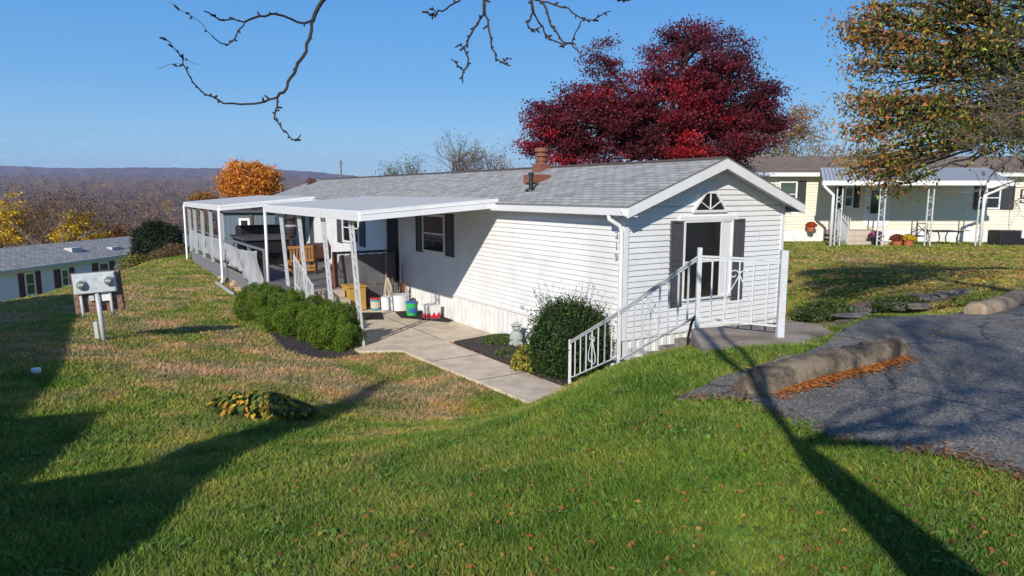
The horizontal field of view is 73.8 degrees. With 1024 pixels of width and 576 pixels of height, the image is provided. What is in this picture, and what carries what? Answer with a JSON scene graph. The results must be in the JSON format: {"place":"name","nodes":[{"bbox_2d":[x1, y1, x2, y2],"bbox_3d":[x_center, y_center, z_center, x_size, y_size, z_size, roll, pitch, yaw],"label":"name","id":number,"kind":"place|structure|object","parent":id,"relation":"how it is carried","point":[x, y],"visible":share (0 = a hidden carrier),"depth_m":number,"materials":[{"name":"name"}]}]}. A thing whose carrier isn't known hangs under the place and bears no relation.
{"place":"outdoors","nodes":[
{"label":"outdoors","id":0,"kind":"place"},
{"bbox_2d":[0,166,358,178],"bbox_3d":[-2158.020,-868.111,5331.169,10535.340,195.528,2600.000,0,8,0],"label":"mountain","id":1,"kind":"structure","parent":0,"point":[201,173],"depth_m":4877.31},
{"bbox_2d":[0,172,352,247],"bbox_3d":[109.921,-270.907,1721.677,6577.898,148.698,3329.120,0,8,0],"label":"distant woods","id":2,"kind":"object","parent":1,"relation":"on","point":[166,204],"visible":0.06,"depth_m":1259.60,"materials":[{"name":"brown plant"}]},
{"bbox_2d":[344,305,563,403],"bbox_3d":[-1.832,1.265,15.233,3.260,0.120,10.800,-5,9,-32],"label":"path","id":3,"kind":"structure","parent":0,"point":[429,349],"depth_m":14.41,"materials":[{"name":"concrete"}]},
{"bbox_2d":[293,254,313,302],"bbox_3d":[-5.549,-0.023,18.170,0.041,1.620,1.700,-5,9,-32],"label":"step rail","id":4,"kind":"object","parent":3,"relation":"on","point":[302,272],"visible":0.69,"depth_m":18.30,"materials":[{"name":"white metal"}]},
{"bbox_2d":[297,287,353,314],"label":"patio steps","id":5,"kind":"structure","parent":3,"relation":"on","point":[338,294],"depth_m":18.84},
{"bbox_2d":[340,283,366,309],"bbox_3d":[-4.500,0.251,19.421,0.560,0.690,0.660,-5,9,-32],"label":"storage cabinet","id":6,"kind":"object","parent":3,"relation":"on","point":[349,291],"visible":0.65,"depth_m":19.21,"materials":[{"name":"plastic"}]},
{"bbox_2d":[359,312,383,319],"bbox_3d":[-3.858,0.753,18.377,0.748,0.016,1.163,-2,8,-12],"label":"door mat","id":7,"kind":"object","parent":3,"relation":"on","point":[373,315],"depth_m":18.40,"materials":[{"name":"rubber"}]},
{"bbox_2d":[370,297,380,309],"bbox_3d":[-3.880,0.443,19.367,0.300,0.335,0.300,-5,9,-32],"label":"bucket","id":8,"kind":"object","parent":3,"relation":"on","point":[375,303],"visible":1,"depth_m":19.26,"materials":[{"name":"beige plastic"}]},
{"bbox_2d":[381,296,390,309],"bbox_3d":[-3.580,0.415,19.376,0.294,0.389,0.294,-5,9,-32],"label":"bucket","id":9,"kind":"object","parent":3,"relation":"on","point":[385,303],"visible":0.91,"depth_m":19.27,"materials":[{"name":"plastic"}]},
{"bbox_2d":[389,293,409,310],"bbox_3d":[-3.185,0.385,19.327,0.567,0.461,0.567,-5,9,-32],"label":"plant tub","id":10,"kind":"object","parent":3,"relation":"on","point":[398,301],"visible":0.97,"depth_m":19.12,"materials":[{"name":"white plastic"}]},
{"bbox_2d":[383,246,405,295],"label":"garden tools","id":11,"kind":"object","parent":10,"relation":"in","point":[387,291],"visible":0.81,"depth_m":19.66,"materials":[{"name":"brown wood"}]},
{"bbox_2d":[395,311,452,321],"bbox_3d":[-2.440,0.768,18.273,0.980,0.016,2.150,-5,9,-32],"label":"door mat","id":12,"kind":"object","parent":3,"relation":"on","point":[402,314],"depth_m":18.11,"materials":[{"name":"rubber"}]},
{"bbox_2d":[405,301,417,315],"bbox_3d":[-2.707,0.550,18.460,0.342,0.375,0.342,-5,9,-32],"label":"bucket","id":13,"kind":"object","parent":12,"relation":"on","point":[411,308],"visible":1,"depth_m":18.33,"materials":[{"name":"green plastic"}]},
{"bbox_2d":[421,302,441,318],"bbox_3d":[-2.130,0.579,18.056,0.398,0.429,0.398,-5,9,-32],"label":"detergent tub","id":14,"kind":"object","parent":12,"relation":"on","point":[430,310],"visible":1,"depth_m":17.93,"materials":[{"name":"white plastic"}]},
{"bbox_2d":[0,177,1023,575],"bbox_3d":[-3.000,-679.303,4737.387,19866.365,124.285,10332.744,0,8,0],"label":"ground","id":15,"kind":"structure","parent":0,"point":[188,187],"depth_m":12.96,"materials":[{"name":"plant"}]},
{"bbox_2d":[0,191,35,246],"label":"yellow tree","id":16,"kind":"object","parent":15,"relation":"on","point":[15,235],"visible":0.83,"depth_m":57.54,"materials":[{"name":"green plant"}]},
{"bbox_2d":[0,178,59,247],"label":"bare tree","id":17,"kind":"object","parent":15,"relation":"on","point":[33,218],"visible":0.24,"depth_m":62.80,"materials":[{"name":"brown plant"}]},
{"bbox_2d":[20,208,57,244],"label":"brown tree","id":18,"kind":"object","parent":15,"relation":"on","point":[39,236],"visible":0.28,"depth_m":63.24,"materials":[{"name":"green plant"}]},
{"bbox_2d":[0,184,130,246],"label":"bare tree","id":19,"kind":"object","parent":15,"relation":"on","point":[64,216],"visible":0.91,"depth_m":55.86,"materials":[{"name":"brown plant"}]},
{"bbox_2d":[0,183,133,245],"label":"bare tree","id":20,"kind":"object","parent":15,"relation":"on","point":[43,216],"visible":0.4,"depth_m":61.50,"materials":[{"name":"brown plant"}]},
{"bbox_2d":[45,208,112,242],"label":"yellow tree","id":21,"kind":"object","parent":15,"relation":"on","point":[55,236],"visible":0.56,"depth_m":57.32,"materials":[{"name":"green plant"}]},
{"bbox_2d":[0,234,194,300],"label":"neighbour home","id":22,"kind":"object","parent":15,"relation":"on","point":[29,270],"visible":0.45,"depth_m":36.14,"materials":[{"name":"grey shingle"},{"name":"white vinyl siding"},{"name":"glass"}]},
{"bbox_2d":[24,271,36,296],"bbox_3d":[-24.197,-0.198,34.269,0.072,1.199,0.657,1,8,7],"label":"window","id":23,"kind":"structure","parent":22,"relation":"in","point":[29,277],"depth_m":34.27,"materials":[{"name":"white glass"}]},
{"bbox_2d":[60,268,69,286],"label":"window","id":24,"kind":"structure","parent":22,"relation":"in","point":[65,278],"depth_m":36.51,"materials":[{"name":"white glass"}]},
{"bbox_2d":[98,261,109,270],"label":"window","id":25,"kind":"structure","parent":22,"relation":"in","point":[102,266],"depth_m":39.35,"materials":[{"name":"white glass"}]},
{"bbox_2d":[70,269,125,340],"bbox_3d":[-7.910,0.444,13.054,0.870,1.556,0.334,-3,9,-22],"label":"utility meter","id":26,"kind":"object","parent":15,"relation":"on","point":[98,290],"visible":1,"depth_m":13.01,"materials":[{"name":"grey metal"}]},
{"bbox_2d":[40,183,170,237],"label":"bare tree","id":27,"kind":"object","parent":15,"relation":"on","point":[114,214],"visible":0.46,"depth_m":58.91,"materials":[{"name":"brown plant"}]},
{"bbox_2d":[100,223,132,237],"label":"yellow tree","id":28,"kind":"object","parent":15,"relation":"on","point":[121,233],"visible":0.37,"depth_m":65.61,"materials":[{"name":"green plant"}]},
{"bbox_2d":[111,250,156,269],"bbox_3d":[-19.052,-1.263,35.089,2.554,1.544,2.651,0,8,0],"label":"yellow green shrub","id":29,"kind":"object","parent":15,"relation":"on","point":[125,263],"visible":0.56,"depth_m":34.56,"materials":[{"name":"green plant"}]},
{"bbox_2d":[95,195,182,231],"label":"bare tree","id":30,"kind":"object","parent":15,"relation":"on","point":[135,212],"visible":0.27,"depth_m":69.39,"materials":[{"name":"brown plant"}]},
{"bbox_2d":[126,217,188,266],"bbox_3d":[-18.588,-2.126,36.062,3.447,3.233,3.348,0,8,0],"label":"weeping evergreen","id":31,"kind":"object","parent":15,"relation":"on","point":[158,234],"visible":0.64,"depth_m":35.36,"materials":[{"name":"green plant"}]},
{"bbox_2d":[143,242,189,260],"bbox_3d":[-17.040,-1.806,33.974,2.366,0.983,1.835,0,8,0],"label":"brown shrub","id":32,"kind":"object","parent":15,"relation":"on","point":[164,251],"visible":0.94,"depth_m":33.80,"materials":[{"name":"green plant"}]},
{"bbox_2d":[182,188,221,231],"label":"yellow tree","id":33,"kind":"object","parent":15,"relation":"on","point":[204,195],"visible":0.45,"depth_m":73.91,"materials":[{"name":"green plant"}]},
{"bbox_2d":[215,282,233,294],"bbox_3d":[-9.975,-0.009,23.633,0.090,0.068,3.414,-5,9,-31],"label":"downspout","id":34,"kind":"object","parent":15,"relation":"on","point":[225,288],"visible":1,"depth_m":23.28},
{"bbox_2d":[212,207,274,244],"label":"grey house","id":35,"kind":"structure","parent":15,"relation":"on","point":[233,218],"depth_m":45.77,"materials":[{"name":"grey"}]},
{"bbox_2d":[239,218,249,224],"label":"window","id":36,"kind":"structure","parent":35,"relation":"in","point":[242,221],"depth_m":45.76,"materials":[{"name":"white glass"}]},
{"bbox_2d":[207,157,286,224],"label":"orange tree","id":37,"kind":"object","parent":15,"relation":"on","point":[244,179],"visible":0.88,"depth_m":44.67,"materials":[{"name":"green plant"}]},
{"bbox_2d":[206,370,321,420],"bbox_3d":[-3.072,1.349,8.461,1.388,0.639,0.945,0,8,0],"label":"hosta","id":38,"kind":"object","parent":15,"relation":"on","point":[268,403],"visible":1,"depth_m":8.26,"materials":[{"name":"green plant"}]},
{"bbox_2d":[189,245,398,305],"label":"deck","id":39,"kind":"structure","parent":15,"relation":"on","point":[277,273],"depth_m":23.44,"materials":[{"name":"grey wood"}]},
{"bbox_2d":[191,228,266,286],"bbox_3d":[-11.832,-1.439,27.160,0.434,1.262,15.900,-5,9,-32],"label":"deck railing","id":40,"kind":"object","parent":39,"relation":"on","point":[245,262],"visible":0.86,"depth_m":23.09,"materials":[{"name":"fabric"}]},
{"bbox_2d":[235,224,280,257],"bbox_3d":[-10.530,-1.942,28.404,1.700,1.350,0.700,-5,9,-32],"label":"grill","id":41,"kind":"object","parent":39,"relation":"on","point":[254,229],"visible":0.39,"depth_m":28.05,"materials":[{"name":"black metal"}]},
{"bbox_2d":[229,233,294,259],"bbox_3d":[-9.541,-1.468,26.054,1.800,1.060,2.800,-5,9,-32],"label":"patio table","id":42,"kind":"object","parent":39,"relation":"on","point":[274,243],"visible":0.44,"depth_m":25.04,"materials":[{"name":"black metal"}]},
{"bbox_2d":[285,214,297,268],"bbox_3d":[-7.832,-1.690,24.250,0.440,2.000,0.418,-5,9,-32],"label":"closed patio umbrella","id":43,"kind":"object","parent":39,"relation":"on","point":[291,228],"visible":0.73,"depth_m":24.07,"materials":[{"name":"brown fabric"}]},
{"bbox_2d":[284,245,317,274],"bbox_3d":[-7.042,-0.950,22.742,0.940,0.950,0.600,-5,9,-32],"label":"garden bench","id":44,"kind":"object","parent":39,"relation":"on","point":[311,265],"visible":0.77,"depth_m":22.55,"materials":[{"name":"brown wood"}]},
{"bbox_2d":[305,243,330,260],"bbox_3d":[-6.735,-1.260,23.698,0.800,0.600,0.600,-5,9,-32],"label":"covered armchair","id":45,"kind":"object","parent":39,"relation":"on","point":[319,253],"visible":0.46,"depth_m":23.45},
{"bbox_2d":[332,249,397,286],"bbox_3d":[-4.293,-0.352,20.089,1.951,1.500,0.164,-5,9,-31],"label":"deck railing","id":46,"kind":"object","parent":39,"relation":"on","point":[371,268],"visible":0.84,"depth_m":20.02,"materials":[{"name":"white wood"}]},
{"bbox_2d":[259,319,357,358],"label":"mulch ground","id":47,"kind":"structure","parent":15,"relation":"on","point":[292,343],"depth_m":14.53,"materials":[{"name":"soil"}]},
{"bbox_2d":[232,280,292,322],"bbox_3d":[-6.454,0.345,17.657,1.435,1.132,1.454,0,8,0],"label":"yew shrub","id":48,"kind":"object","parent":47,"relation":"on","point":[259,309],"visible":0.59,"depth_m":17.24,"materials":[{"name":"green plant"}]},
{"bbox_2d":[261,288,309,336],"bbox_3d":[-5.274,0.564,16.248,1.338,1.204,1.307,0,8,0],"label":"yew shrub","id":49,"kind":"object","parent":47,"relation":"on","point":[278,314],"visible":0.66,"depth_m":15.91,"materials":[{"name":"green plant"}]},
{"bbox_2d":[290,294,336,342],"bbox_3d":[-4.485,0.695,15.716,1.188,1.130,1.162,0,8,0],"label":"yew shrub","id":50,"kind":"object","parent":47,"relation":"on","point":[306,315],"visible":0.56,"depth_m":15.38,"materials":[{"name":"green plant"}]},
{"bbox_2d":[308,300,366,351],"bbox_3d":[-3.776,0.818,14.823,1.237,1.124,1.204,0,8,0],"label":"yew shrub","id":51,"kind":"object","parent":47,"relation":"on","point":[333,331],"visible":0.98,"depth_m":14.50,"materials":[{"name":"green plant"}]},
{"bbox_2d":[157,0,629,140],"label":"overhanging tree","id":52,"kind":"object","parent":15,"relation":"on","point":[313,19],"visible":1,"depth_m":3.31,"materials":[{"name":"brown plant"}]},
{"bbox_2d":[375,148,430,175],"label":"bare tree","id":53,"kind":"object","parent":15,"relation":"on","point":[407,170],"visible":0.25,"depth_m":41.40,"materials":[{"name":"grey plant"}]},
{"bbox_2d":[416,128,505,171],"bbox_3d":[-2.410,-5.784,40.198,5.401,7.131,4.948,4,9,25],"label":"bare tree","id":54,"kind":"object","parent":15,"relation":"on","point":[463,156],"visible":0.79,"depth_m":39.38,"materials":[{"name":"grey plant"}]},
{"bbox_2d":[430,138,526,172],"bbox_3d":[-1.927,-5.588,39.855,5.640,6.476,4.942,0,8,0],"label":"bare tree","id":55,"kind":"object","parent":15,"relation":"on","point":[493,161],"visible":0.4,"depth_m":39.51,"materials":[{"name":"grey plant"}]},
{"bbox_2d":[0,240,1023,575],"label":"grass","id":56,"kind":"structure","parent":15,"relation":"on","point":[224,532],"depth_m":4.73,"materials":[{"name":"plant"}]},
{"bbox_2d":[454,334,600,386],"bbox_3d":[0.532,1.492,13.427,1.202,0.170,5.200,-5,9,-33],"label":"mulch bed","id":57,"kind":"object","parent":15,"relation":"on","point":[475,344],"visible":0.26,"depth_m":14.28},
{"bbox_2d":[481,333,510,345],"bbox_3d":[-0.253,1.170,14.995,0.880,0.371,0.740,0,8,0],"label":"ground cover mound","id":58,"kind":"object","parent":57,"relation":"on","point":[486,340],"visible":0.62,"depth_m":14.81,"materials":[{"name":"green plant"}]},
{"bbox_2d":[494,347,515,358],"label":"weed tuft","id":59,"kind":"object","parent":57,"relation":"on","point":[506,349],"visible":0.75,"depth_m":13.69,"materials":[{"name":"green plant"}]},
{"bbox_2d":[509,322,522,345],"bbox_3d":[0.087,0.981,14.610,0.318,0.523,0.298,0,8,0],"label":"garden statue","id":60,"kind":"object","parent":57,"relation":"on","point":[515,336],"visible":0.96,"depth_m":14.54,"materials":[{"name":"stone"}]},
{"bbox_2d":[509,341,535,373],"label":"yellow perennial","id":61,"kind":"object","parent":57,"relation":"on","point":[517,355],"visible":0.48,"depth_m":12.85,"materials":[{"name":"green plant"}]},
{"bbox_2d":[519,278,616,382],"bbox_3d":[1.032,0.724,12.801,1.821,1.852,2.580,0,8,0],"label":"leafy shrub","id":62,"kind":"object","parent":57,"relation":"on","point":[548,333],"visible":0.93,"depth_m":12.02,"materials":[{"name":"green plant"}]},
{"bbox_2d":[274,147,805,368],"bbox_3d":[-2.918,-2.176,23.597,5.010,4.482,25.652,-5,9,-32],"label":"mobile home","id":63,"kind":"object","parent":15,"relation":"on","point":[623,234],"visible":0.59,"depth_m":13.95,"materials":[{"name":"white"}]},
{"bbox_2d":[183,195,314,283],"bbox_3d":[-11.825,-2.389,29.881,3.730,3.280,9.829,-5,9,-32],"label":"porch canopy","id":64,"kind":"object","parent":63,"relation":"attached to","point":[219,205],"visible":0.94,"depth_m":27.74,"materials":[{"name":"metal"}]},
{"bbox_2d":[298,216,307,249],"bbox_3d":[-8.889,-2.450,28.968,0.050,2.120,1.200,-5,9,-32],"label":"door","id":65,"kind":"structure","parent":63,"relation":"in","point":[303,218],"depth_m":28.71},
{"bbox_2d":[341,220,359,244],"bbox_3d":[-5.652,-2.105,23.855,0.077,1.070,1.700,-5,9,-32],"label":"window","id":66,"kind":"structure","parent":63,"relation":"in","point":[345,228],"depth_m":24.10,"materials":[{"name":"white glass"}]},
{"bbox_2d":[262,196,498,345],"bbox_3d":[-3.870,-0.783,17.928,3.250,3.195,8.220,-5,9,-32],"label":"porch canopy","id":67,"kind":"object","parent":63,"relation":"attached to","point":[351,210],"visible":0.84,"depth_m":15.55,"materials":[{"name":"white metal"}]},
{"bbox_2d":[385,217,400,281],"bbox_3d":[-3.607,-1.302,20.746,0.050,2.120,1.080,-5,9,-32],"label":"door","id":68,"kind":"structure","parent":63,"relation":"in","point":[392,225],"depth_m":20.59,"materials":[{"name":"black"}]},
{"bbox_2d":[422,214,444,254],"bbox_3d":[-2.110,-1.458,18.323,0.077,1.020,1.340,-5,9,-32],"label":"window","id":69,"kind":"structure","parent":63,"relation":"in","point":[433,226],"depth_m":18.31,"materials":[{"name":"glass"}]},
{"bbox_2d":[678,215,738,300],"bbox_3d":[3.777,-0.589,13.146,1.620,1.590,0.077,-5,9,-32],"label":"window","id":70,"kind":"structure","parent":63,"relation":"in","point":[714,234],"depth_m":13.15,"materials":[{"name":"white glass"}]},
{"bbox_2d":[692,191,726,212],"bbox_3d":[3.780,-1.645,13.010,0.920,0.400,0.061,-5,9,-32],"label":"gable window","id":71,"kind":"structure","parent":63,"relation":"in","point":[709,201],"depth_m":12.99,"materials":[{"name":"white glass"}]},
{"bbox_2d":[276,246,1023,575],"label":"fallen leaves","id":72,"kind":"object","parent":15,"relation":"on","point":[874,367],"visible":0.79,"depth_m":5.43,"materials":[{"name":"orange plant"}]},
{"bbox_2d":[509,14,803,169],"bbox_3d":[4.929,-4.952,23.660,10.102,8.600,4.945,0,8,0],"label":"red maple","id":73,"kind":"object","parent":15,"relation":"on","point":[648,128],"visible":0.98,"depth_m":22.64,"materials":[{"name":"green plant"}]},
{"bbox_2d":[630,320,832,359],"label":"entry stairs","id":74,"kind":"structure","parent":15,"relation":"on","point":[795,332],"depth_m":7.72,"materials":[{"name":"concrete"}]},
{"bbox_2d":[568,247,788,383],"bbox_3d":[1.732,0.684,9.456,0.631,2.730,4.539,-4,9,-26],"label":"iron railing","id":75,"kind":"object","parent":74,"relation":"on","point":[783,259],"visible":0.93,"depth_m":8.04,"materials":[{"name":"metal"}]},
{"bbox_2d":[749,133,816,155],"bbox_3d":[13.470,-5.655,36.483,5.329,5.866,5.384,0,8,0],"label":"bare tree","id":76,"kind":"object","parent":15,"relation":"on","point":[794,147],"visible":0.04,"depth_m":35.67,"materials":[{"name":"brown plant"}]},
{"bbox_2d":[749,99,861,155],"bbox_3d":[16.195,-7.333,41.290,7.620,7.847,6.484,0,8,0],"label":"bare tree","id":77,"kind":"object","parent":15,"relation":"on","point":[800,132],"visible":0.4,"depth_m":39.52,"materials":[{"name":"brown plant"}]},
{"bbox_2d":[785,297,859,322],"bbox_3d":[4.375,0.371,9.702,0.996,0.466,0.889,-7,10,-40],"label":"juniper","id":78,"kind":"object","parent":15,"relation":"on","point":[809,308],"visible":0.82,"depth_m":9.57,"materials":[{"name":"green plant"}]},
{"bbox_2d":[830,313,867,319],"bbox_3d":[4.549,0.381,9.153,0.522,0.100,0.212,0,8,0],"label":"flat stone","id":79,"kind":"object","parent":15,"relation":"on","point":[843,316],"visible":0.82,"depth_m":9.11,"materials":[{"name":"stone"}]},
{"bbox_2d":[676,303,1023,479],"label":"parking lot","id":80,"kind":"structure","parent":15,"relation":"on","point":[903,395],"depth_m":5.34,"materials":[{"name":"asphalt"}]},
{"bbox_2d":[734,337,909,396],"bbox_3d":[2.805,0.664,6.007,2.329,0.243,0.312,-6,10,-35],"label":"parking bumper","id":81,"kind":"object","parent":80,"relation":"on","point":[769,378],"visible":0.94,"depth_m":5.71,"materials":[{"name":"concrete"}]},
{"bbox_2d":[963,289,1023,313],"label":"parking bumper","id":82,"kind":"object","parent":80,"relation":"on","point":[1010,300],"visible":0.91,"depth_m":9.86,"materials":[{"name":"concrete"}]},
{"bbox_2d":[824,229,888,244],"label":"neighbour steps","id":83,"kind":"structure","parent":15,"relation":"on","point":[857,236],"depth_m":28.65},
{"bbox_2d":[836,210,850,242],"bbox_3d":[13.957,-2.623,28.835,0.568,1.320,2.076,4,9,27],"label":"neighbour step rail","id":84,"kind":"object","parent":83,"relation":"on","point":[844,229],"visible":0.77,"depth_m":28.46,"materials":[{"name":"white metal"}]},
{"bbox_2d":[851,306,873,314],"bbox_3d":[6.685,0.426,13.033,0.658,0.135,0.417,0,8,0],"label":"flat stone","id":85,"kind":"object","parent":15,"relation":"on","point":[861,309],"visible":0.38,"depth_m":12.87,"materials":[{"name":"stone"}]},
{"bbox_2d":[865,302,880,313],"bbox_3d":[6.955,0.361,12.912,0.531,0.225,0.454,0,8,0],"label":"flat stone","id":86,"kind":"object","parent":15,"relation":"on","point":[870,309],"visible":0.4,"depth_m":12.80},
{"bbox_2d":[867,231,884,243],"bbox_3d":[14.882,-2.083,27.882,0.625,0.531,0.626,0,8,0],"label":"flower pot","id":87,"kind":"object","parent":15,"relation":"on","point":[872,235],"visible":0.84,"depth_m":27.76,"materials":[{"name":"purple plant"}]},
{"bbox_2d":[737,156,1023,241],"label":"neighbour home","id":88,"kind":"object","parent":15,"relation":"on","point":[799,178],"visible":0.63,"depth_m":29.82,"materials":[{"name":"beige"}]},
{"bbox_2d":[779,181,797,198],"bbox_3d":[12.001,-4.078,29.683,0.783,1.105,0.077,0,8,0],"label":"window","id":89,"kind":"structure","parent":88,"relation":"in","point":[790,187],"depth_m":29.64,"materials":[{"name":"white glass"}]},
{"bbox_2d":[805,221,817,231],"bbox_3d":[12.948,-2.667,29.513,0.500,0.432,0.506,0,8,0],"label":"flower pot","id":90,"kind":"object","parent":88,"relation":"attached to","point":[811,226],"visible":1,"depth_m":29.40,"materials":[{"name":"ceramic"}]},
{"bbox_2d":[843,187,853,206],"bbox_3d":[14.658,-3.969,29.698,0.392,0.885,0.077,0,8,0],"label":"window","id":91,"kind":"structure","parent":88,"relation":"in","point":[849,191],"depth_m":29.68,"materials":[{"name":"white glass"}]},
{"bbox_2d":[862,185,890,225],"bbox_3d":[15.917,-3.583,29.755,1.119,1.776,0.070,0,8,0],"label":"door","id":92,"kind":"structure","parent":88,"relation":"in","point":[870,213],"depth_m":29.76,"materials":[{"name":"white plastic"}]},
{"bbox_2d":[985,187,1000,208],"bbox_3d":[20.939,-3.928,29.704,0.643,0.968,0.077,0,8,0],"label":"window","id":93,"kind":"structure","parent":88,"relation":"in","point":[994,198],"depth_m":29.72,"materials":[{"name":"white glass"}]},
{"bbox_2d":[809,290,971,326],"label":"leaf litter","id":94,"kind":"object","parent":15,"relation":"on","point":[837,321],"visible":0.09,"depth_m":12.33,"materials":[{"name":"plant"}]},
{"bbox_2d":[888,234,903,245],"bbox_3d":[15.746,-1.955,27.896,0.630,0.535,0.624,0,8,0],"label":"flower pot","id":95,"kind":"object","parent":15,"relation":"on","point":[897,240],"visible":1,"depth_m":27.77,"materials":[{"name":"ceramic"}]},
{"bbox_2d":[863,294,929,313],"bbox_3d":[7.134,0.299,12.565,1.090,0.431,0.936,0,8,0],"label":"juniper","id":96,"kind":"object","parent":15,"relation":"on","point":[905,299],"visible":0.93,"depth_m":12.41,"materials":[{"name":"green plant"}]},
{"bbox_2d":[889,304,912,311],"bbox_3d":[7.091,0.360,12.350,0.513,0.114,0.310,0,8,0],"label":"flat stone","id":97,"kind":"object","parent":15,"relation":"on","point":[899,308],"visible":0.53,"depth_m":12.22,"materials":[{"name":"stone"}]},
{"bbox_2d":[902,234,916,245],"bbox_3d":[16.102,-1.941,27.699,0.629,0.530,0.646,0,8,0],"label":"flower pot","id":98,"kind":"object","parent":15,"relation":"on","point":[909,239],"visible":0.99,"depth_m":27.55,"materials":[{"name":"ceramic"}]},
{"bbox_2d":[804,0,1023,204],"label":"cherry tree","id":99,"kind":"object","parent":15,"relation":"on","point":[973,45],"visible":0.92,"depth_m":10.14,"materials":[{"name":"green plant"}]},
{"bbox_2d":[902,223,927,244],"bbox_3d":[16.610,-2.191,28.117,0.779,0.972,0.739,0,8,0],"label":"patio chair","id":100,"kind":"object","parent":15,"relation":"on","point":[917,229],"visible":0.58,"depth_m":28.02,"materials":[{"name":"white metal"}]},
{"bbox_2d":[820,167,1015,246],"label":"neighbour porch roof","id":101,"kind":"structure","parent":15,"relation":"on","point":[956,176],"depth_m":27.28,"materials":[{"name":"white metal"}]},
{"bbox_2d":[907,303,935,309],"bbox_3d":[7.246,0.328,12.070,0.530,0.132,0.266,0,8,0],"label":"flat stone","id":102,"kind":"object","parent":15,"relation":"on","point":[918,306],"visible":1,"depth_m":11.99,"materials":[{"name":"stone"}]},
{"bbox_2d":[911,294,938,301],"bbox_3d":[7.779,0.207,12.709,0.692,0.158,0.406,0,8,0],"label":"flat stone","id":103,"kind":"object","parent":15,"relation":"on","point":[930,297],"visible":0.41,"depth_m":12.57,"materials":[{"name":"stone"}]},
{"bbox_2d":[930,291,956,298],"bbox_3d":[8.021,0.158,12.633,0.450,0.175,0.363,0,8,0],"label":"flat stone","id":104,"kind":"object","parent":15,"relation":"on","point":[943,294],"visible":0.61,"depth_m":12.54,"materials":[{"name":"stone"}]},
{"bbox_2d":[924,230,963,245],"bbox_3d":[17.693,-2.012,28.041,1.150,0.692,0.900,0,8,0],"label":"patio table","id":105,"kind":"object","parent":15,"relation":"on","point":[937,231],"visible":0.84,"depth_m":27.71,"materials":[{"name":"black metal"}]},
{"bbox_2d":[949,288,970,294],"bbox_3d":[8.330,0.090,12.664,0.505,0.169,0.298,0,8,0],"label":"flat stone","id":106,"kind":"object","parent":15,"relation":"on","point":[958,291],"visible":0.57,"depth_m":12.62,"materials":[{"name":"stone"}]},
{"bbox_2d":[912,19,1023,226],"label":"bare tree","id":107,"kind":"object","parent":15,"relation":"on","point":[1005,119],"visible":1,"depth_m":8.35,"materials":[{"name":"brown plant"}]},
{"bbox_2d":[0,0,1023,176],"label":"sky","id":108,"kind":"structure","parent":0,"point":[82,85],"materials":[{"name":"blue"}]},
{"bbox_2d":[987,230,1023,245],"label":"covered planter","id":109,"kind":"object","parent":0,"point":[1006,237],"visible":0.77,"depth_m":28.01,"materials":[{"name":"black plastic"}]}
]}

